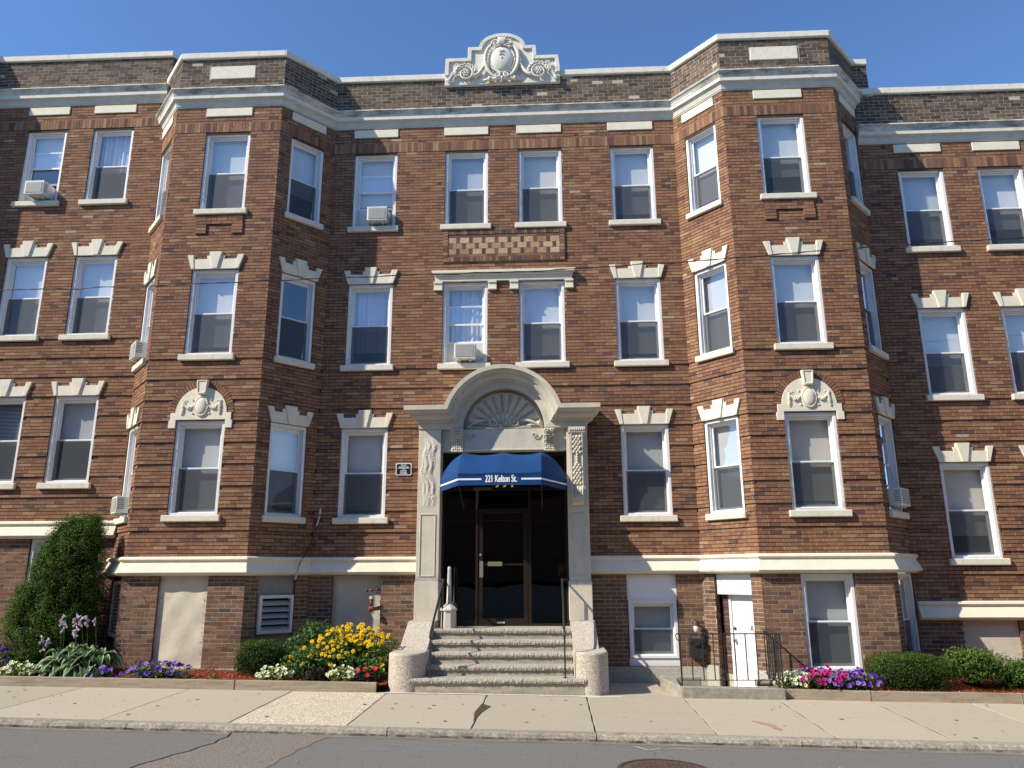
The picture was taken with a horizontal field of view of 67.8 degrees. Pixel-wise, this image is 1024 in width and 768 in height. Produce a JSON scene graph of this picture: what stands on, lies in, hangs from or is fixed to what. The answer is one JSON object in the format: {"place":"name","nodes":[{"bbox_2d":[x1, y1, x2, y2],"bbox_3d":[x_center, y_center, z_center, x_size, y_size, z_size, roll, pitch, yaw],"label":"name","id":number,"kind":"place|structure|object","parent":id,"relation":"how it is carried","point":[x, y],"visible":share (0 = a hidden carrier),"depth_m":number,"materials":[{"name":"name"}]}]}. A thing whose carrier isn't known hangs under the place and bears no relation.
{"place":"outdoors","nodes":[
{"label":"outdoors","id":0,"kind":"place"},
{"bbox_2d":[0,686,1023,742],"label":"sidewalk","id":1,"kind":"structure","parent":0,"point":[982,722],"depth_m":10.41,"materials":[{"name":"concrete"}]},
{"bbox_2d":[0,676,234,689],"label":"edging timber","id":2,"kind":"object","parent":1,"relation":"on","point":[107,682],"visible":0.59,"depth_m":12.10,"materials":[{"name":"beige wood"}]},
{"bbox_2d":[234,679,376,692],"bbox_3d":[-3.250,4.769,11.982,2.250,0.212,0.102,-1,-14,3],"label":"edging timber","id":3,"kind":"object","parent":1,"relation":"on","point":[317,686],"visible":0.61,"depth_m":11.94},
{"bbox_2d":[230,691,385,725],"bbox_3d":[-2.757,4.568,10.727,1.497,0.114,2.470,-1,-14,3],"label":"sidewalk patch","id":4,"kind":"object","parent":1,"relation":"on","point":[334,708],"visible":0.76,"depth_m":10.53,"materials":[{"name":"beige concrete"}]},
{"bbox_2d":[473,703,489,721],"bbox_3d":[-0.436,4.484,10.416,0.159,0.027,1.296,-2,-14,7],"label":"broken corner","id":5,"kind":"object","parent":1,"relation":"on","point":[482,707],"visible":1,"depth_m":10.57,"materials":[{"name":"grey concrete"}]},
{"bbox_2d":[388,619,608,695],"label":"front steps","id":6,"kind":"structure","parent":1,"relation":"on","point":[499,659],"depth_m":12.26,"materials":[{"name":"stone"}]},
{"bbox_2d":[428,579,444,677],"bbox_3d":[-1.299,4.080,12.900,0.146,1.503,1.624,-1,-14,3],"label":"handrail","id":7,"kind":"object","parent":6,"relation":"on","point":[436,608],"visible":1,"depth_m":12.68,"materials":[{"name":"black metal"}]},
{"bbox_2d":[440,566,457,627],"bbox_3d":[-1.129,3.817,13.655,0.304,1.062,0.304,-1,-14,3],"label":"ash receptacle","id":8,"kind":"object","parent":6,"relation":"on","point":[449,609],"visible":1,"depth_m":13.49,"materials":[{"name":"beige plastic"}]},
{"bbox_2d":[561,578,567,677],"bbox_3d":[0.905,4.045,12.796,0.146,1.503,1.624,-1,-14,3],"label":"handrail","id":9,"kind":"object","parent":6,"relation":"on","point":[563,617],"visible":1,"depth_m":12.34,"materials":[{"name":"black metal"}]},
{"bbox_2d":[385,692,620,697],"bbox_3d":[-0.150,4.773,11.678,3.650,0.054,0.210,-1,-14,3],"label":"cement splash","id":10,"kind":"object","parent":1,"relation":"on","point":[510,694],"visible":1,"depth_m":11.75,"materials":[{"name":"beige concrete"}]},
{"bbox_2d":[784,688,870,701],"bbox_3d":[4.792,4.750,11.602,1.241,0.200,0.102,-2,-14,7],"label":"edging timber","id":11,"kind":"object","parent":1,"relation":"on","point":[834,695],"visible":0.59,"depth_m":11.56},
{"bbox_2d":[868,690,1022,703],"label":"edging timber","id":12,"kind":"object","parent":1,"relation":"on","point":[947,697],"visible":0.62,"depth_m":11.43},
{"bbox_2d":[0,729,1023,767],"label":"road","id":13,"kind":"structure","parent":0,"point":[20,748],"depth_m":8.45,"materials":[{"name":"grey asphalt"}]},
{"bbox_2d":[130,733,230,767],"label":"road crack","id":14,"kind":"object","parent":13,"relation":"on","point":[186,751],"visible":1,"depth_m":8.32,"materials":[{"name":"black asphalt"}]},
{"bbox_2d":[133,733,331,767],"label":"road patch","id":15,"kind":"object","parent":13,"relation":"on","point":[242,750],"visible":1,"depth_m":8.31,"materials":[{"name":"grey asphalt"}]},
{"bbox_2d":[0,717,1023,752],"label":"kerb","id":16,"kind":"structure","parent":13,"relation":"on","point":[888,744],"depth_m":9.23,"materials":[{"name":"concrete"}]},
{"bbox_2d":[0,727,1023,754],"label":"gutter strip","id":17,"kind":"object","parent":13,"relation":"on","point":[683,745],"visible":1,"depth_m":9.10,"materials":[{"name":"grey concrete"}]},
{"bbox_2d":[377,744,717,750],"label":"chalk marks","id":18,"kind":"object","parent":13,"relation":"on","point":[627,750],"visible":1,"depth_m":8.82},
{"bbox_2d":[617,759,706,767],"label":"manhole cover","id":19,"kind":"object","parent":13,"relation":"on","point":[654,763],"visible":1,"depth_m":8.05,"materials":[{"name":"metal"}]},
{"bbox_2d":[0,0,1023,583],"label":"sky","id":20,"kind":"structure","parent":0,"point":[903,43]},
{"bbox_2d":[1,237,1023,290],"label":"overhead cable","id":21,"kind":"object","parent":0,"point":[518,271],"visible":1,"depth_m":12.37,"materials":[{"name":"black paint"}]},
{"bbox_2d":[604,683,677,696],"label":"side path","id":22,"kind":"structure","parent":0,"point":[636,689],"depth_m":12.47,"materials":[{"name":"concrete"}]},
{"bbox_2d":[660,675,785,699],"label":"areaway wall","id":23,"kind":"structure","parent":22,"relation":"on","point":[687,689],"depth_m":11.62,"materials":[{"name":"concrete"}]},
{"bbox_2d":[675,633,779,687],"bbox_3d":[3.338,4.279,11.791,1.577,0.800,0.023,-1,-14,3],"label":"areaway railing","id":24,"kind":"object","parent":23,"relation":"on","point":[679,640],"visible":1,"depth_m":11.79,"materials":[{"name":"black metal"}]},
{"bbox_2d":[755,679,772,686],"bbox_3d":[3.973,4.712,12.008,0.260,0.109,0.109,0,-14,-3],"label":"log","id":25,"kind":"object","parent":23,"relation":"on","point":[763,683],"visible":0.96,"depth_m":11.96,"materials":[{"name":"beige wood"}]},
{"bbox_2d":[761,629,783,688],"bbox_3d":[4.179,4.386,12.212,0.030,0.810,0.975,-1,-14,3],"label":"side railing","id":26,"kind":"object","parent":23,"relation":"on","point":[780,661],"visible":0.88,"depth_m":12.11,"materials":[{"name":"black metal"}]},
{"bbox_2d":[596,584,903,740],"bbox_3d":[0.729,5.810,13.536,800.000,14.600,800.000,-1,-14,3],"label":"ground","id":27,"kind":"structure","parent":0,"point":[902,611],"depth_m":78.87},
{"bbox_2d":[0,51,178,660],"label":"brick apartment building","id":28,"kind":"structure","parent":27,"relation":"on","point":[81,134],"depth_m":15.93,"materials":[{"name":"brown brick"}]},
{"bbox_2d":[0,379,32,489],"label":"window","id":29,"kind":"structure","parent":28,"relation":"in","point":[10,395],"depth_m":15.25,"materials":[{"name":"white glass"}]},
{"bbox_2d":[0,241,53,341],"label":"window","id":30,"kind":"structure","parent":28,"relation":"in","point":[19,314],"depth_m":15.98,"materials":[{"name":"white glass"}]},
{"bbox_2d":[24,539,46,597],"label":"window","id":31,"kind":"structure","parent":28,"relation":"in","point":[35,542],"depth_m":14.56,"materials":[{"name":"white glass"}]},
{"bbox_2d":[24,180,55,200],"bbox_3d":[-10.142,-4.120,16.344,0.426,0.345,0.400,-1,-14,3],"label":"air conditioner","id":32,"kind":"object","parent":28,"relation":"attached to","point":[41,190],"visible":0.97,"depth_m":16.19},
{"bbox_2d":[11,107,70,207],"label":"window","id":33,"kind":"structure","parent":28,"relation":"in","point":[50,148],"depth_m":16.80,"materials":[{"name":"white glass"}]},
{"bbox_2d":[36,378,105,488],"bbox_3d":[-8.680,0.985,15.116,1.107,2.212,0.309,-1,-14,3],"label":"window","id":34,"kind":"structure","parent":28,"relation":"in","point":[69,457],"depth_m":15.14,"materials":[{"name":"white glass"}]},
{"bbox_2d":[58,239,123,340],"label":"window","id":35,"kind":"structure","parent":28,"relation":"in","point":[89,309],"depth_m":15.89,"materials":[{"name":"white glass"}]},
{"bbox_2d":[78,105,136,205],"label":"window","id":36,"kind":"structure","parent":28,"relation":"in","point":[107,183],"depth_m":16.57,"materials":[{"name":"white glass"}]},
{"bbox_2d":[0,661,388,685],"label":"mulch bed","id":37,"kind":"object","parent":27,"relation":"on","point":[200,673],"visible":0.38,"depth_m":12.53,"materials":[{"name":"brown soil"}]},
{"bbox_2d":[0,641,12,666],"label":"petunia plant","id":38,"kind":"object","parent":37,"relation":"on","point":[3,650],"visible":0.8,"depth_m":12.72,"materials":[{"name":"purple plant"}]},
{"bbox_2d":[0,660,40,675],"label":"petunia plant","id":39,"kind":"object","parent":37,"relation":"on","point":[18,671],"visible":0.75,"depth_m":12.46,"materials":[{"name":"white plant"}]},
{"bbox_2d":[0,501,114,669],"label":"arborvitae","id":40,"kind":"object","parent":37,"relation":"on","point":[64,579],"visible":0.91,"depth_m":13.28,"materials":[{"name":"green plant"}]},
{"bbox_2d":[28,612,121,676],"bbox_3d":[-7.353,4.433,12.711,1.688,1.204,0.987,-1,-14,3],"label":"hosta","id":41,"kind":"object","parent":37,"relation":"on","point":[72,659],"visible":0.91,"depth_m":12.54,"materials":[{"name":"green plant"}]},
{"bbox_2d":[86,665,116,677],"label":"petunia plant","id":42,"kind":"object","parent":37,"relation":"on","point":[99,674],"visible":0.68,"depth_m":12.30,"materials":[{"name":"purple plant"}]},
{"bbox_2d":[119,659,195,678],"bbox_3d":[-5.755,4.691,12.390,1.286,0.383,0.576,-1,-14,3],"label":"petunia plant","id":43,"kind":"object","parent":37,"relation":"on","point":[155,671],"visible":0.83,"depth_m":12.30,"materials":[{"name":"purple plant"}]},
{"bbox_2d":[233,638,286,674],"bbox_3d":[-4.229,4.654,12.790,0.818,0.731,0.714,-1,-14,3],"label":"boxwood shrub","id":44,"kind":"object","parent":37,"relation":"on","point":[258,655],"visible":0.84,"depth_m":12.61,"materials":[{"name":"green plant"}]},
{"bbox_2d":[254,664,293,679],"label":"petunia plant","id":45,"kind":"object","parent":37,"relation":"on","point":[276,674],"visible":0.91,"depth_m":12.19,"materials":[{"name":"white plant"}]},
{"bbox_2d":[277,617,344,669],"bbox_3d":[-3.419,4.572,13.230,1.220,0.988,0.934,-1,-14,3],"label":"leafy perennial","id":46,"kind":"object","parent":37,"relation":"on","point":[309,634],"visible":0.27,"depth_m":13.13,"materials":[{"name":"green plant"}]},
{"bbox_2d":[293,664,331,680],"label":"dark leaved plant","id":47,"kind":"object","parent":37,"relation":"on","point":[312,675],"visible":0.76,"depth_m":12.17,"materials":[{"name":"brown plant"}]},
{"bbox_2d":[279,622,398,678],"bbox_3d":[-2.846,4.455,12.709,2.044,0.932,1.061,-1,-14,3],"label":"coneflower clump","id":48,"kind":"object","parent":37,"relation":"on","point":[353,651],"visible":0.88,"depth_m":12.50,"materials":[{"name":"yellow plant"}]},
{"bbox_2d":[325,664,357,681],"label":"petunia plant","id":49,"kind":"object","parent":37,"relation":"on","point":[342,675],"visible":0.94,"depth_m":12.13,"materials":[{"name":"white plant"}]},
{"bbox_2d":[350,666,385,681],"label":"dark leaved plant","id":50,"kind":"object","parent":37,"relation":"on","point":[365,676],"visible":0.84,"depth_m":12.12,"materials":[{"name":"brown plant"}]},
{"bbox_2d":[102,30,922,691],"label":"brick apartment building","id":51,"kind":"structure","parent":27,"relation":"on","point":[706,436],"depth_m":14.68,"materials":[{"name":"brown brick"}]},
{"bbox_2d":[110,496,129,515],"bbox_3d":[-7.319,2.304,14.331,0.350,0.345,0.426,11,-18,-37],"label":"air conditioner","id":52,"kind":"object","parent":51,"relation":"attached to","point":[119,505],"visible":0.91,"depth_m":14.16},
{"bbox_2d":[113,407,140,524],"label":"window","id":53,"kind":"structure","parent":51,"relation":"in","point":[133,418],"depth_m":14.74,"materials":[{"name":"white metal"}]},
{"bbox_2d":[129,341,147,361],"bbox_3d":[-7.331,-0.621,15.063,0.350,0.345,0.426,11,-18,-37],"label":"air conditioner","id":54,"kind":"object","parent":51,"relation":"attached to","point":[138,350],"visible":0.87,"depth_m":14.89,"materials":[{"name":"white metal"}]},
{"bbox_2d":[131,258,158,372],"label":"window","id":55,"kind":"structure","parent":51,"relation":"in","point":[152,267],"depth_m":15.47,"materials":[{"name":"white metal"}]},
{"bbox_2d":[148,115,173,233],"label":"window","id":56,"kind":"structure","parent":51,"relation":"in","point":[165,161],"depth_m":16.21,"materials":[{"name":"white metal"}]},
{"bbox_2d":[160,421,224,521],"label":"window","id":57,"kind":"structure","parent":51,"relation":"in","point":[198,449],"depth_m":14.03,"materials":[{"name":"white metal"}]},
{"bbox_2d":[178,251,244,360],"bbox_3d":[-5.795,-1.497,14.797,1.131,2.212,0.309,-1,-14,3],"label":"window","id":58,"kind":"structure","parent":51,"relation":"in","point":[211,315],"depth_m":14.83,"materials":[{"name":"white glass"}]},
{"bbox_2d":[193,107,252,215],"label":"window","id":59,"kind":"structure","parent":51,"relation":"in","point":[223,190],"depth_m":15.54,"materials":[{"name":"glass"}]},
{"bbox_2d":[261,405,313,523],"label":"window","id":60,"kind":"structure","parent":51,"relation":"in","point":[285,473],"depth_m":14.49,"materials":[{"name":"white metal"}]},
{"bbox_2d":[273,256,321,369],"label":"window","id":61,"kind":"structure","parent":51,"relation":"in","point":[294,338],"depth_m":15.16,"materials":[{"name":"grey glass"}]},
{"bbox_2d":[284,112,326,229],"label":"window","id":62,"kind":"structure","parent":51,"relation":"in","point":[306,162],"depth_m":15.97,"materials":[{"name":"glass"}]},
{"bbox_2d":[294,508,320,579],"bbox_3d":[-3.811,2.973,14.201,0.429,1.318,0.071,5,-15,-19],"label":"hanging cable","id":63,"kind":"object","parent":51,"relation":"hanging from","point":[296,574],"visible":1,"depth_m":14.17,"materials":[{"name":"black paint"}]},
{"bbox_2d":[332,410,392,523],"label":"window","id":64,"kind":"structure","parent":51,"relation":"in","point":[363,455],"depth_m":14.88,"materials":[{"name":"white metal"}]},
{"bbox_2d":[340,267,397,371],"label":"window","id":65,"kind":"structure","parent":51,"relation":"in","point":[368,338],"depth_m":15.62,"materials":[{"name":"white glass"}]},
{"bbox_2d":[347,129,398,232],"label":"window","id":66,"kind":"structure","parent":51,"relation":"in","point":[375,181],"depth_m":16.44,"materials":[{"name":"glass"}]},
{"bbox_2d":[368,596,380,611],"bbox_3d":[-2.541,4.072,14.106,0.254,0.285,0.118,10,-18,-37],"label":"standpipe","id":67,"kind":"object","parent":51,"relation":"attached to","point":[371,608],"visible":1,"depth_m":14.06,"materials":[{"name":"red metal"}]},
{"bbox_2d":[367,206,389,225],"bbox_3d":[-2.812,-3.508,16.043,0.426,0.345,0.350,-1,-14,3],"label":"air conditioner","id":68,"kind":"object","parent":51,"relation":"attached to","point":[378,216],"visible":0.98,"depth_m":15.90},
{"bbox_2d":[396,463,411,474],"bbox_3d":[-2.092,1.647,14.708,0.303,0.232,0.026,-1,-14,3],"label":"wall plaque","id":69,"kind":"object","parent":51,"relation":"attached to","point":[403,468],"depth_m":14.70,"materials":[{"name":"white paint"}]},
{"bbox_2d":[437,282,490,369],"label":"window","id":70,"kind":"structure","parent":51,"relation":"in","point":[465,307],"depth_m":15.61,"materials":[{"name":"white glass"}]},
{"bbox_2d":[454,343,476,361],"bbox_3d":[-0.931,-0.607,15.222,0.426,0.345,0.350,-1,-14,3],"label":"air conditioner","id":71,"kind":"object","parent":51,"relation":"attached to","point":[465,352],"visible":1,"depth_m":15.07,"materials":[{"name":"white metal"}]},
{"bbox_2d":[440,126,490,230],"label":"window","id":72,"kind":"structure","parent":51,"relation":"in","point":[466,174],"depth_m":16.24,"materials":[{"name":"grey glass"}]},
{"bbox_2d":[445,33,559,87],"bbox_3d":[-0.215,-7.154,16.770,2.525,1.250,0.354,-1,-14,3],"label":"parapet cartouche","id":73,"kind":"object","parent":51,"relation":"on","point":[501,59],"visible":1,"depth_m":16.66,"materials":[{"name":"white stone"}]},
{"bbox_2d":[440,452,566,508],"bbox_3d":[-0.181,1.688,13.787,2.382,1.044,1.010,-1,-14,3],"label":"awning","id":74,"kind":"object","parent":51,"relation":"attached to","point":[541,468],"visible":1,"depth_m":13.49,"materials":[{"name":"blue fabric"}]},
{"bbox_2d":[515,124,566,227],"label":"window","id":75,"kind":"structure","parent":51,"relation":"in","point":[540,205],"depth_m":16.17,"materials":[{"name":"white glass"}]},
{"bbox_2d":[516,280,569,367],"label":"window","id":76,"kind":"structure","parent":51,"relation":"in","point":[542,342],"depth_m":15.40,"materials":[{"name":"glass"}]},
{"bbox_2d":[607,121,660,225],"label":"window","id":77,"kind":"structure","parent":51,"relation":"in","point":[633,197],"depth_m":16.07,"materials":[{"name":"white glass"}]},
{"bbox_2d":[609,261,668,366],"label":"window","id":78,"kind":"structure","parent":51,"relation":"in","point":[639,325],"depth_m":15.36,"materials":[{"name":"glass"}]},
{"bbox_2d":[615,406,677,521],"bbox_3d":[2.563,1.528,14.607,1.123,2.212,0.309,-1,-14,3],"label":"window","id":79,"kind":"structure","parent":51,"relation":"in","point":[645,452],"depth_m":14.62,"materials":[{"name":"white metal"}]},
{"bbox_2d":[627,600,679,657],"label":"window","id":80,"kind":"structure","parent":51,"relation":"in","point":[652,624],"depth_m":13.89,"materials":[{"name":"white metal"}]},
{"bbox_2d":[692,619,698,631],"bbox_3d":[3.301,4.343,13.683,0.116,0.225,0.173,-1,-14,3],"label":"wall lamp","id":81,"kind":"object","parent":51,"relation":"attached to","point":[695,622],"visible":1,"depth_m":13.62,"materials":[{"name":"white glass"}]},
{"bbox_2d":[688,638,703,657],"bbox_3d":[3.293,4.718,13.594,0.268,0.335,0.165,-1,-14,3],"label":"mailbox","id":82,"kind":"object","parent":51,"relation":"attached to","point":[696,648],"visible":0.73,"depth_m":13.54,"materials":[{"name":"black paint"}]},
{"bbox_2d":[681,97,722,219],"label":"window","id":83,"kind":"structure","parent":51,"relation":"in","point":[704,187],"depth_m":15.57,"materials":[{"name":"white glass"}]},
{"bbox_2d":[687,244,734,362],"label":"window","id":84,"kind":"structure","parent":51,"relation":"in","point":[714,327],"depth_m":14.83,"materials":[{"name":"grey glass"}]},
{"bbox_2d":[697,398,747,520],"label":"window","id":85,"kind":"structure","parent":51,"relation":"in","point":[726,494],"depth_m":14.09,"materials":[{"name":"white metal"}]},
{"bbox_2d":[728,594,756,686],"bbox_3d":[4.095,4.487,13.251,0.153,1.700,0.622,10,-18,-36],"label":"side door","id":86,"kind":"structure","parent":51,"relation":"in","point":[740,606],"depth_m":13.31,"materials":[{"name":"white paint"}]},
{"bbox_2d":[753,89,816,199],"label":"window","id":87,"kind":"structure","parent":51,"relation":"in","point":[782,143],"depth_m":15.01,"materials":[{"name":"white glass"}]},
{"bbox_2d":[763,237,833,349],"bbox_3d":[5.331,-1.676,14.275,1.116,2.212,0.309,-1,-14,3],"label":"window","id":88,"kind":"structure","parent":51,"relation":"in","point":[796,280],"depth_m":14.29,"materials":[{"name":"white glass"}]},
{"bbox_2d":[784,412,852,516],"bbox_3d":[5.344,1.422,13.499,1.059,1.855,0.309,-1,-14,3],"label":"window","id":89,"kind":"structure","parent":51,"relation":"in","point":[816,481],"depth_m":13.51,"materials":[{"name":"white metal"}]},
{"bbox_2d":[800,573,862,670],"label":"window","id":90,"kind":"structure","parent":51,"relation":"in","point":[829,601],"depth_m":12.86,"materials":[{"name":"white metal"}]},
{"bbox_2d":[838,94,870,215],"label":"window","id":91,"kind":"structure","parent":51,"relation":"in","point":[856,197],"depth_m":15.54,"materials":[{"name":"white glass"}]},
{"bbox_2d":[855,242,888,359],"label":"window","id":92,"kind":"structure","parent":51,"relation":"in","point":[875,347],"depth_m":14.77,"materials":[{"name":"white glass"}]},
{"bbox_2d":[874,396,909,518],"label":"window","id":93,"kind":"structure","parent":51,"relation":"in","point":[883,408],"depth_m":14.10,"materials":[{"name":"glass"}]},
{"bbox_2d":[887,487,910,508],"bbox_3d":[6.901,2.058,13.677,0.350,0.345,0.426,-13,-19,42],"label":"air conditioner","id":94,"kind":"object","parent":51,"relation":"attached to","point":[899,497],"visible":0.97,"depth_m":13.51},
{"bbox_2d":[898,573,920,658],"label":"window","id":95,"kind":"structure","parent":51,"relation":"in","point":[910,622],"depth_m":13.45,"materials":[{"name":"white metal"}]},
{"bbox_2d":[774,675,1023,692],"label":"mulch bed","id":96,"kind":"object","parent":27,"relation":"on","point":[965,686],"visible":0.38,"depth_m":11.92,"materials":[{"name":"brown soil"}]},
{"bbox_2d":[773,668,810,688],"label":"petunia plant","id":97,"kind":"object","parent":96,"relation":"on","point":[794,682],"visible":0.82,"depth_m":11.78,"materials":[{"name":"white plant"}]},
{"bbox_2d":[799,664,849,689],"bbox_3d":[4.797,4.585,11.831,0.922,0.448,0.590,-1,-14,3],"label":"petunia plant","id":98,"kind":"object","parent":96,"relation":"on","point":[823,679],"visible":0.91,"depth_m":11.76,"materials":[{"name":"pink plant"}]},
{"bbox_2d":[832,666,884,690],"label":"petunia plant","id":99,"kind":"object","parent":96,"relation":"on","point":[854,681],"visible":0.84,"depth_m":11.71,"materials":[{"name":"purple plant"}]},
{"bbox_2d":[864,651,950,691],"bbox_3d":[6.252,4.641,12.084,1.137,0.745,0.903,-1,-14,3],"label":"boxwood shrub","id":100,"kind":"object","parent":96,"relation":"on","point":[904,671],"visible":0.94,"depth_m":11.83,"materials":[{"name":"green plant"}]},
{"bbox_2d":[937,643,1013,686],"bbox_3d":[7.321,4.525,12.135,1.065,0.728,1.060,-1,-14,3],"label":"spreading shrub","id":101,"kind":"object","parent":96,"relation":"on","point":[974,666],"visible":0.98,"depth_m":11.93,"materials":[{"name":"green plant"}]},
{"bbox_2d":[993,654,1023,691],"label":"spreading shrub","id":102,"kind":"object","parent":96,"relation":"on","point":[1014,669],"visible":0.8,"depth_m":11.91,"materials":[{"name":"green plant"}]},
{"bbox_2d":[844,83,1023,675],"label":"brick apartment building","id":103,"kind":"structure","parent":27,"relation":"on","point":[942,163],"depth_m":14.76,"materials":[{"name":"brown brick"}]},
{"bbox_2d":[893,143,960,252],"bbox_3d":[8.349,-3.748,15.483,1.049,2.402,0.309,-1,-14,3],"label":"window","id":104,"kind":"structure","parent":103,"relation":"in","point":[923,193],"depth_m":15.46,"materials":[{"name":"glass"}]},
{"bbox_2d":[910,290,984,400],"bbox_3d":[8.362,-0.731,14.727,1.106,2.212,0.309,-1,-14,3],"label":"window","id":105,"kind":"structure","parent":103,"relation":"in","point":[949,368],"depth_m":14.74,"materials":[{"name":"white glass"}]},
{"bbox_2d":[932,443,1010,564],"bbox_3d":[8.375,2.194,13.995,1.106,2.212,0.309,-1,-14,3],"label":"window","id":106,"kind":"structure","parent":103,"relation":"in","point":[973,529],"depth_m":14.00,"materials":[{"name":"white metal"}]},
{"bbox_2d":[971,141,1023,250],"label":"window","id":107,"kind":"structure","parent":103,"relation":"in","point":[1004,213],"depth_m":15.47,"materials":[{"name":"white glass"}]},
{"bbox_2d":[993,288,1023,399],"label":"window","id":108,"kind":"structure","parent":103,"relation":"in","point":[1012,317],"depth_m":14.77,"materials":[{"name":"white glass"}]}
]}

